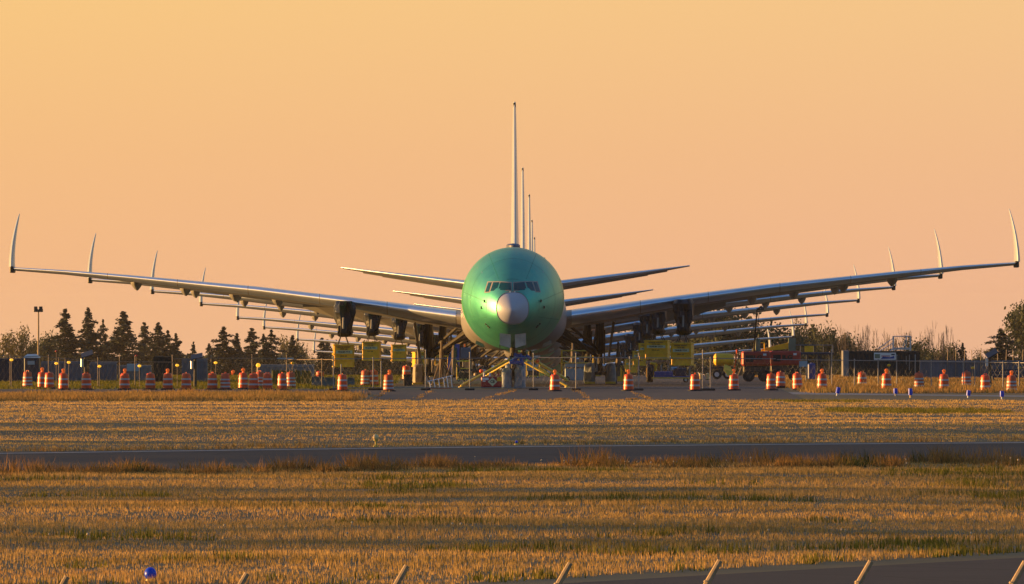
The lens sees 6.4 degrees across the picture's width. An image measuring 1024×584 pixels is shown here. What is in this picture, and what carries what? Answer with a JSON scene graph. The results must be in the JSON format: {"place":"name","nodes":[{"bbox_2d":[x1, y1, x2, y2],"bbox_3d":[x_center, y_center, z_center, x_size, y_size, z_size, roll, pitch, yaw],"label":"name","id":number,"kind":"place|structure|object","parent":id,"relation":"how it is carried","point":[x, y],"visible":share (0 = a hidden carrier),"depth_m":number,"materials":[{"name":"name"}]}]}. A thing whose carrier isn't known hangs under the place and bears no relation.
{"place":"outdoors","nodes":[
{"label":"outdoors","id":0,"kind":"place"},
{"bbox_2d":[0,389,384,394],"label":"service road","id":1,"kind":"structure","parent":0,"point":[373,392],"depth_m":530.12,"materials":[{"name":"grey asphalt"}]},
{"bbox_2d":[56,368,69,389],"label":"traffic drum","id":2,"kind":"object","parent":1,"relation":"on","point":[63,381],"visible":0.98,"depth_m":534.49,"materials":[{"name":"orange plastic"}]},
{"bbox_2d":[79,372,93,389],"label":"traffic drum","id":3,"kind":"object","parent":1,"relation":"on","point":[86,381],"visible":1,"depth_m":534.48,"materials":[{"name":"orange plastic"}]},
{"bbox_2d":[118,368,130,389],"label":"traffic drum","id":4,"kind":"object","parent":1,"relation":"on","point":[124,381],"visible":0.99,"depth_m":534.49,"materials":[{"name":"orange plastic"}]},
{"bbox_2d":[143,372,157,389],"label":"traffic drum","id":5,"kind":"object","parent":1,"relation":"on","point":[150,381],"visible":0.99,"depth_m":534.48,"materials":[{"name":"orange plastic"}]},
{"bbox_2d":[161,368,174,389],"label":"traffic drum","id":6,"kind":"object","parent":1,"relation":"on","point":[167,381],"visible":0.98,"depth_m":534.49,"materials":[{"name":"orange plastic"}]},
{"bbox_2d":[205,372,218,389],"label":"traffic drum","id":7,"kind":"object","parent":1,"relation":"on","point":[212,380],"visible":0.99,"depth_m":534.48,"materials":[{"name":"orange plastic"}]},
{"bbox_2d":[219,370,234,389],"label":"traffic drum","id":8,"kind":"object","parent":1,"relation":"on","point":[225,381],"visible":1,"depth_m":534.48,"materials":[{"name":"orange plastic"}]},
{"bbox_2d":[236,368,247,388],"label":"traffic drum","id":9,"kind":"object","parent":1,"relation":"on","point":[243,381],"visible":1,"depth_m":539.00,"materials":[{"name":"orange plastic"}]},
{"bbox_2d":[246,372,259,389],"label":"traffic drum","id":10,"kind":"object","parent":1,"relation":"on","point":[253,381],"visible":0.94,"depth_m":534.48,"materials":[{"name":"orange plastic"}]},
{"bbox_2d":[335,373,349,390],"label":"traffic drum","id":11,"kind":"object","parent":1,"relation":"on","point":[342,382],"visible":0.99,"depth_m":525.68,"materials":[{"name":"orange plastic"}]},
{"bbox_2d":[0,377,1023,583],"bbox_3d":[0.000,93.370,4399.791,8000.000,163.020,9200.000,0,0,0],"label":"ground","id":12,"kind":"structure","parent":0,"point":[733,570],"depth_m":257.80,"materials":[{"name":"brown plant"}]},
{"bbox_2d":[0,358,23,381],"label":"site container","id":13,"kind":"object","parent":12,"relation":"on","point":[17,369],"visible":0.82,"depth_m":595.99,"materials":[{"name":"metal"}]},
{"bbox_2d":[0,322,41,357],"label":"leafy tree","id":14,"kind":"object","parent":12,"relation":"on","point":[5,343],"visible":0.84,"depth_m":1378.39,"materials":[{"name":"green plant"}]},
{"bbox_2d":[24,354,39,381],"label":"portable toilet","id":15,"kind":"object","parent":12,"relation":"on","point":[29,365],"visible":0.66,"depth_m":589.46,"materials":[{"name":"white paint"}]},
{"bbox_2d":[26,360,36,380],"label":"door","id":16,"kind":"structure","parent":15,"relation":"in","point":[29,366],"depth_m":589.40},
{"bbox_2d":[26,331,59,370],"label":"leafy tree","id":17,"kind":"object","parent":12,"relation":"on","point":[46,352],"visible":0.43,"depth_m":1419.27,"materials":[{"name":"green plant"}]},
{"bbox_2d":[41,361,82,381],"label":"site container","id":18,"kind":"object","parent":12,"relation":"on","point":[75,367],"visible":0.65,"depth_m":599.99,"materials":[{"name":"blue metal"}]},
{"bbox_2d":[41,308,90,372],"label":"conifer tree","id":19,"kind":"object","parent":12,"relation":"on","point":[69,347],"visible":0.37,"depth_m":1329.59,"materials":[{"name":"green plant"}]},
{"bbox_2d":[0,353,172,385],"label":"boundary fence","id":20,"kind":"object","parent":12,"relation":"on","point":[119,361],"visible":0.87,"depth_m":559.92,"materials":[{"name":"metal"}]},
{"bbox_2d":[75,307,110,372],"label":"conifer tree","id":21,"kind":"object","parent":12,"relation":"on","point":[88,338],"visible":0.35,"depth_m":1366.34,"materials":[{"name":"green plant"}]},
{"bbox_2d":[90,362,117,380],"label":"site container","id":22,"kind":"object","parent":12,"relation":"on","point":[107,368],"visible":0.91,"depth_m":604.02,"materials":[{"name":"blue metal"}]},
{"bbox_2d":[96,319,117,373],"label":"conifer tree","id":23,"kind":"object","parent":12,"relation":"on","point":[106,344],"visible":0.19,"depth_m":1403.80,"materials":[{"name":"green plant"}]},
{"bbox_2d":[92,311,149,374],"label":"conifer tree","id":24,"kind":"object","parent":12,"relation":"on","point":[121,340],"visible":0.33,"depth_m":1440.36,"materials":[{"name":"green plant"}]},
{"bbox_2d":[118,364,151,380],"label":"site container","id":25,"kind":"object","parent":12,"relation":"on","point":[134,370],"visible":0.61,"depth_m":605.99,"materials":[{"name":"metal"}]},
{"bbox_2d":[131,322,153,366],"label":"conifer tree","id":26,"kind":"object","parent":12,"relation":"on","point":[146,339],"visible":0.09,"depth_m":1477.59,"materials":[{"name":"green plant"}]},
{"bbox_2d":[139,322,181,374],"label":"conifer tree","id":27,"kind":"object","parent":12,"relation":"on","point":[156,345],"visible":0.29,"depth_m":1354.71,"materials":[{"name":"green plant"}]},
{"bbox_2d":[154,356,171,382],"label":"site box","id":28,"kind":"object","parent":12,"relation":"on","point":[162,364],"visible":0.72,"depth_m":590.01,"materials":[{"name":"paint"}]},
{"bbox_2d":[164,330,181,375],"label":"conifer tree","id":29,"kind":"object","parent":12,"relation":"on","point":[168,339],"visible":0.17,"depth_m":1391.64,"materials":[{"name":"green plant"}]},
{"bbox_2d":[172,333,185,371],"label":"conifer tree","id":30,"kind":"object","parent":12,"relation":"on","point":[176,348],"visible":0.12,"depth_m":1428.79,"materials":[{"name":"green plant"}]},
{"bbox_2d":[0,387,370,400],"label":"grass strip","id":31,"kind":"object","parent":12,"relation":"on","point":[202,395],"visible":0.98,"depth_m":473.39,"materials":[{"name":"yellow plant"}]},
{"bbox_2d":[182,359,207,381],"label":"portable office","id":32,"kind":"structure","parent":12,"relation":"on","point":[202,369],"depth_m":598.00,"materials":[{"name":"grey metal"}]},
{"bbox_2d":[0,374,401,388],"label":"green field grass","id":33,"kind":"structure","parent":12,"relation":"on","point":[110,384],"depth_m":568.19,"materials":[{"name":"plant"}]},
{"bbox_2d":[204,343,221,374],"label":"conifer tree","id":34,"kind":"object","parent":12,"relation":"on","point":[211,351],"visible":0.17,"depth_m":1342.67,"materials":[{"name":"green plant"}]},
{"bbox_2d":[210,326,251,374],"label":"conifer tree","id":35,"kind":"object","parent":12,"relation":"on","point":[224,351],"visible":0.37,"depth_m":1379.58,"materials":[{"name":"green plant"}]},
{"bbox_2d":[230,333,251,374],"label":"conifer tree","id":36,"kind":"object","parent":12,"relation":"on","point":[239,354],"visible":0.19,"depth_m":1416.38,"materials":[{"name":"green plant"}]},
{"bbox_2d":[241,328,262,373],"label":"conifer tree","id":37,"kind":"object","parent":12,"relation":"on","point":[252,348],"visible":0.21,"depth_m":1453.57,"materials":[{"name":"green plant"}]},
{"bbox_2d":[175,354,332,386],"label":"boundary fence","id":38,"kind":"object","parent":12,"relation":"on","point":[252,358],"visible":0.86,"depth_m":555.92,"materials":[{"name":"metal"}]},
{"bbox_2d":[251,333,276,372],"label":"conifer tree","id":39,"kind":"object","parent":12,"relation":"on","point":[263,353],"visible":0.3,"depth_m":1330.65,"materials":[{"name":"green plant"}]},
{"bbox_2d":[249,329,287,373],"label":"conifer tree","id":40,"kind":"object","parent":12,"relation":"on","point":[272,338],"visible":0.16,"depth_m":1367.76,"materials":[{"name":"green plant"}]},
{"bbox_2d":[260,358,313,375],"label":"clad shed","id":41,"kind":"structure","parent":12,"relation":"on","point":[266,368],"depth_m":639.99,"materials":[{"name":"grey metal"}]},
{"bbox_2d":[276,331,309,364],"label":"leafy tree","id":42,"kind":"object","parent":12,"relation":"on","point":[301,349],"visible":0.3,"depth_m":1502.56,"materials":[{"name":"green plant"}]},
{"bbox_2d":[282,335,304,364],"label":"conifer tree","id":43,"kind":"object","parent":12,"relation":"on","point":[292,349],"visible":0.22,"depth_m":1404.64,"materials":[{"name":"green plant"}]},
{"bbox_2d":[314,338,337,374],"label":"conifer tree","id":44,"kind":"object","parent":12,"relation":"on","point":[326,365],"visible":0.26,"depth_m":1441.47,"materials":[{"name":"green plant"}]},
{"bbox_2d":[323,340,399,374],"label":"leafy tree","id":45,"kind":"object","parent":12,"relation":"on","point":[361,364],"visible":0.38,"depth_m":1413.10,"materials":[{"name":"green plant"}]},
{"bbox_2d":[366,340,412,374],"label":"leafy tree","id":46,"kind":"object","parent":12,"relation":"on","point":[398,371],"visible":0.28,"depth_m":1453.72,"materials":[{"name":"green plant"}]},
{"bbox_2d":[481,373,501,386],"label":"generator cart","id":47,"kind":"object","parent":12,"relation":"on","point":[490,381],"visible":1,"depth_m":540.54,"materials":[{"name":"red paint"}]},
{"bbox_2d":[1,352,1017,375],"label":"wood","id":48,"kind":"object","parent":12,"relation":"on","point":[706,369],"visible":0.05,"depth_m":1495.61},
{"bbox_2d":[4,435,1018,549],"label":"seed heads","id":49,"kind":"object","parent":12,"relation":"on","point":[398,537],"visible":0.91,"depth_m":190.35,"materials":[{"name":"brown plant"}]},
{"bbox_2d":[0,460,1023,583],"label":"meadow grass","id":50,"kind":"structure","parent":12,"relation":"on","point":[876,491],"depth_m":198.12,"materials":[{"name":"brown plant"}]},
{"bbox_2d":[0,440,1023,475],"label":"roadside weeds","id":51,"kind":"object","parent":12,"relation":"on","point":[436,462],"visible":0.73,"depth_m":265.45,"materials":[{"name":"brown plant"}]},
{"bbox_2d":[0,442,1023,471],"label":"taxiway","id":52,"kind":"structure","parent":12,"relation":"on","point":[232,457],"depth_m":291.60,"materials":[{"name":"grey asphalt"}]},
{"bbox_2d":[0,442,1023,453],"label":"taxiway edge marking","id":53,"kind":"object","parent":52,"relation":"on","point":[506,446],"visible":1,"depth_m":306.60,"materials":[{"name":"paint"}]},
{"bbox_2d":[60,559,1023,583],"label":"wooden arm fence","id":54,"kind":"object","parent":12,"relation":"on","point":[708,580],"visible":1,"depth_m":139.95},
{"bbox_2d":[368,375,800,399],"bbox_3d":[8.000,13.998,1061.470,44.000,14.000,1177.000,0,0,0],"label":"runway","id":55,"kind":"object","parent":12,"relation":"on","point":[752,390],"visible":0.32,"depth_m":523.21,"materials":[{"name":"grey asphalt"}]},
{"bbox_2d":[381,370,395,390],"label":"traffic drum","id":56,"kind":"object","parent":55,"relation":"on","point":[388,384],"visible":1,"depth_m":523.53,"materials":[{"name":"orange plastic"}]},
{"bbox_2d":[431,342,454,384],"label":"wing jack","id":57,"kind":"object","parent":55,"relation":"on","point":[441,363],"visible":0.84,"depth_m":571.96,"materials":[{"name":"grey metal"}]},
{"bbox_2d":[445,345,464,382],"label":"wing jack","id":58,"kind":"object","parent":55,"relation":"on","point":[454,362],"visible":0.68,"depth_m":589.93,"materials":[{"name":"grey metal"}]},
{"bbox_2d":[447,344,488,376],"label":"service truck","id":59,"kind":"object","parent":55,"relation":"on","point":[462,352],"visible":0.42,"depth_m":638.89,"materials":[{"name":"blue paint"}]},
{"bbox_2d":[9,102,1019,386],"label":"airliner","id":60,"kind":"object","parent":55,"relation":"on","point":[513,296],"visible":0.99,"depth_m":568.22,"materials":[{"name":"green metal"}]},
{"bbox_2d":[332,336,354,367],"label":"ballast box","id":61,"kind":"object","parent":60,"relation":"hanging from","point":[342,350],"visible":1,"depth_m":566.77,"materials":[{"name":"yellow metal"}]},
{"bbox_2d":[670,334,694,366],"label":"ballast box","id":62,"kind":"object","parent":60,"relation":"hanging from","point":[679,352],"visible":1,"depth_m":566.80,"materials":[{"name":"yellow metal"}]},
{"bbox_2d":[459,353,569,386],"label":"nose stand","id":63,"kind":"object","parent":55,"relation":"on","point":[521,361],"visible":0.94,"depth_m":542.90,"materials":[{"name":"yellow paint"}]},
{"bbox_2d":[87,229,943,376],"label":"airliner","id":64,"kind":"object","parent":55,"relation":"on","point":[372,321],"visible":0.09,"depth_m":684.36,"materials":[{"name":"grey metal"}]},
{"bbox_2d":[361,335,381,361],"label":"ballast box","id":65,"kind":"object","parent":64,"relation":"hanging from","point":[370,349],"visible":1,"depth_m":672.79,"materials":[{"name":"yellow metal"}]},
{"bbox_2d":[644,333,670,359],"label":"ballast box","id":66,"kind":"object","parent":64,"relation":"hanging from","point":[657,349],"visible":1,"depth_m":672.81,"materials":[{"name":"yellow metal"}]},
{"bbox_2d":[150,167,895,375],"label":"airliner","id":67,"kind":"object","parent":55,"relation":"on","point":[398,326],"visible":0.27,"depth_m":788.44,"materials":[{"name":"grey metal"}]},
{"bbox_2d":[390,339,406,361],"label":"ballast box","id":68,"kind":"object","parent":67,"relation":"hanging from","point":[398,351],"visible":1,"depth_m":774.78,"materials":[{"name":"yellow metal"}]},
{"bbox_2d":[199,194,860,374],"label":"airliner","id":69,"kind":"object","parent":55,"relation":"on","point":[711,316],"visible":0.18,"depth_m":888.28,"materials":[{"name":"grey metal"}]},
{"bbox_2d":[236,220,828,374],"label":"airliner","id":70,"kind":"object","parent":55,"relation":"on","point":[628,338],"visible":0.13,"depth_m":990.33,"materials":[{"name":"grey metal"}]},
{"bbox_2d":[262,237,807,374],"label":"airliner","id":71,"kind":"object","parent":55,"relation":"on","point":[385,339],"visible":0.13,"depth_m":1079.00,"materials":[{"name":"grey metal"}]},
{"bbox_2d":[312,324,770,374],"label":"airliner","id":72,"kind":"object","parent":55,"relation":"on","point":[711,354],"visible":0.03,"depth_m":1287.52,"materials":[{"name":"grey metal"}]},
{"bbox_2d":[296,257,794,374],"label":"airliner","id":73,"kind":"object","parent":55,"relation":"on","point":[706,346],"visible":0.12,"depth_m":1182.44,"materials":[{"name":"grey metal"}]},
{"bbox_2d":[329,349,773,390],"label":"temporary fence","id":74,"kind":"object","parent":55,"relation":"on","point":[472,388],"visible":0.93,"depth_m":531.65,"materials":[{"name":"metal"}]},
{"bbox_2d":[548,369,561,390],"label":"traffic drum","id":75,"kind":"object","parent":55,"relation":"on","point":[554,382],"visible":1,"depth_m":524.39,"materials":[{"name":"orange plastic"}]},
{"bbox_2d":[342,389,767,399],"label":"crack weeds","id":76,"kind":"object","parent":55,"relation":"on","point":[630,398],"visible":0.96,"depth_m":482.30,"materials":[{"name":"orange plant"}]},
{"bbox_2d":[561,350,593,381],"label":"platform cart","id":77,"kind":"object","parent":55,"relation":"on","point":[569,375],"visible":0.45,"depth_m":591.29,"materials":[{"name":"yellow paint"}]},
{"bbox_2d":[621,369,635,390],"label":"traffic drum","id":78,"kind":"object","parent":55,"relation":"on","point":[628,382],"visible":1,"depth_m":526.99,"materials":[{"name":"orange plastic"}]},
{"bbox_2d":[646,362,690,381],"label":"towing frame","id":79,"kind":"object","parent":55,"relation":"on","point":[668,374],"visible":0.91,"depth_m":589.45,"materials":[{"name":"blue paint"}]},
{"bbox_2d":[688,373,701,390],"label":"traffic drum","id":80,"kind":"object","parent":55,"relation":"on","point":[695,382],"visible":1,"depth_m":526.98,"materials":[{"name":"orange plastic"}]},
{"bbox_2d":[711,349,737,378],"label":"tank trailer","id":81,"kind":"object","parent":55,"relation":"on","point":[716,374],"visible":0.77,"depth_m":621.60,"materials":[{"name":"yellow metal"}]},
{"bbox_2d":[727,369,740,389],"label":"traffic drum","id":82,"kind":"object","parent":55,"relation":"on","point":[733,384],"visible":1,"depth_m":530.05,"materials":[{"name":"orange plastic"}]},
{"bbox_2d":[741,306,770,381],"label":"boom lift","id":83,"kind":"object","parent":55,"relation":"on","point":[749,370],"visible":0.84,"depth_m":598.89,"materials":[{"name":"red paint"}]},
{"bbox_2d":[677,319,749,374],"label":"leafy tree","id":84,"kind":"object","parent":12,"relation":"on","point":[696,351],"visible":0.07,"depth_m":1448.91,"materials":[{"name":"green plant"}]},
{"bbox_2d":[669,306,817,374],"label":"leafy tree","id":85,"kind":"object","parent":12,"relation":"on","point":[746,335],"visible":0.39,"depth_m":1407.27,"materials":[{"name":"green plant"}]},
{"bbox_2d":[760,338,800,379],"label":"boom lift","id":86,"kind":"object","parent":12,"relation":"on","point":[791,367],"visible":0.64,"depth_m":604.92,"materials":[{"name":"red paint"}]},
{"bbox_2d":[786,318,820,356],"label":"leafy tree","id":87,"kind":"object","parent":12,"relation":"on","point":[803,332],"visible":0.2,"depth_m":1524.61,"materials":[{"name":"green plant"}]},
{"bbox_2d":[799,324,832,373],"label":"conifer tree","id":88,"kind":"object","parent":12,"relation":"on","point":[814,356],"visible":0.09,"depth_m":1429.74,"materials":[{"name":"green plant"}]},
{"bbox_2d":[800,345,833,379],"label":"stair platform","id":89,"kind":"structure","parent":12,"relation":"on","point":[809,350],"depth_m":614.25,"materials":[{"name":"grey metal"}]},
{"bbox_2d":[802,320,855,374],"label":"leafy tree","id":90,"kind":"object","parent":12,"relation":"on","point":[828,341],"visible":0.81,"depth_m":1395.51,"materials":[{"name":"green plant"}]},
{"bbox_2d":[821,331,861,374],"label":"leafy tree","id":91,"kind":"object","parent":12,"relation":"on","point":[838,372],"visible":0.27,"depth_m":1436.69,"materials":[{"name":"green plant"}]},
{"bbox_2d":[841,351,919,376],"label":"shipping container","id":92,"kind":"object","parent":12,"relation":"on","point":[906,363],"visible":0.85,"depth_m":639.99,"materials":[{"name":"metal"}]},
{"bbox_2d":[841,351,848,376],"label":"end door","id":93,"kind":"structure","parent":92,"relation":"in","point":[844,354],"depth_m":639.79,"materials":[{"name":"white metal"}]},
{"bbox_2d":[758,398,1013,413],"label":"green mown patch","id":94,"kind":"object","parent":12,"relation":"on","point":[909,410],"visible":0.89,"depth_m":421.52,"materials":[{"name":"green plant"}]},
{"bbox_2d":[755,374,1023,392],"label":"tall amber grass","id":95,"kind":"structure","parent":12,"relation":"on","point":[873,386],"depth_m":535.35,"materials":[{"name":"brown plant"}]},
{"bbox_2d":[777,349,1023,386],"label":"boundary fence","id":96,"kind":"object","parent":12,"relation":"on","point":[931,361],"visible":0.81,"depth_m":541.87,"materials":[{"name":"metal"}]},
{"bbox_2d":[896,333,943,359],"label":"leafy tree","id":97,"kind":"object","parent":12,"relation":"on","point":[925,354],"visible":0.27,"depth_m":1391.14,"materials":[{"name":"green plant"}]},
{"bbox_2d":[930,340,969,359],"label":"leafy tree","id":98,"kind":"object","parent":12,"relation":"on","point":[956,354],"visible":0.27,"depth_m":1430.84,"materials":[{"name":"green plant"}]},
{"bbox_2d":[920,350,1023,378],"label":"sheet fence","id":99,"kind":"object","parent":12,"relation":"on","point":[952,368],"visible":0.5,"depth_m":627.99,"materials":[{"name":"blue metal"}]},
{"bbox_2d":[983,328,1017,359],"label":"conifer tree","id":100,"kind":"object","parent":12,"relation":"on","point":[998,342],"visible":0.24,"depth_m":1355.67,"materials":[{"name":"green plant"}]},
{"bbox_2d":[993,298,1023,359],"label":"leafy tree","id":101,"kind":"object","parent":12,"relation":"on","point":[1015,318],"visible":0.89,"depth_m":1384.17,"materials":[{"name":"green plant"}]},
{"bbox_2d":[0,0,1023,374],"label":"sky","id":102,"kind":"structure","parent":0,"point":[277,144],"materials":[{"name":"orange"}]},
{"bbox_2d":[1,434,1023,451],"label":"verge grass","id":103,"kind":"structure","parent":0,"point":[225,446],"depth_m":309.68,"materials":[{"name":"brown plant"}]},
{"bbox_2d":[562,558,1023,583],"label":"perimeter road","id":104,"kind":"structure","parent":0,"point":[996,571],"depth_m":155.29,"materials":[{"name":"grey asphalt"}]},
{"bbox_2d":[789,392,1023,396],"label":"gravel path","id":105,"kind":"structure","parent":0,"point":[812,393],"depth_m":504.07,"materials":[{"name":"grey gravel"}]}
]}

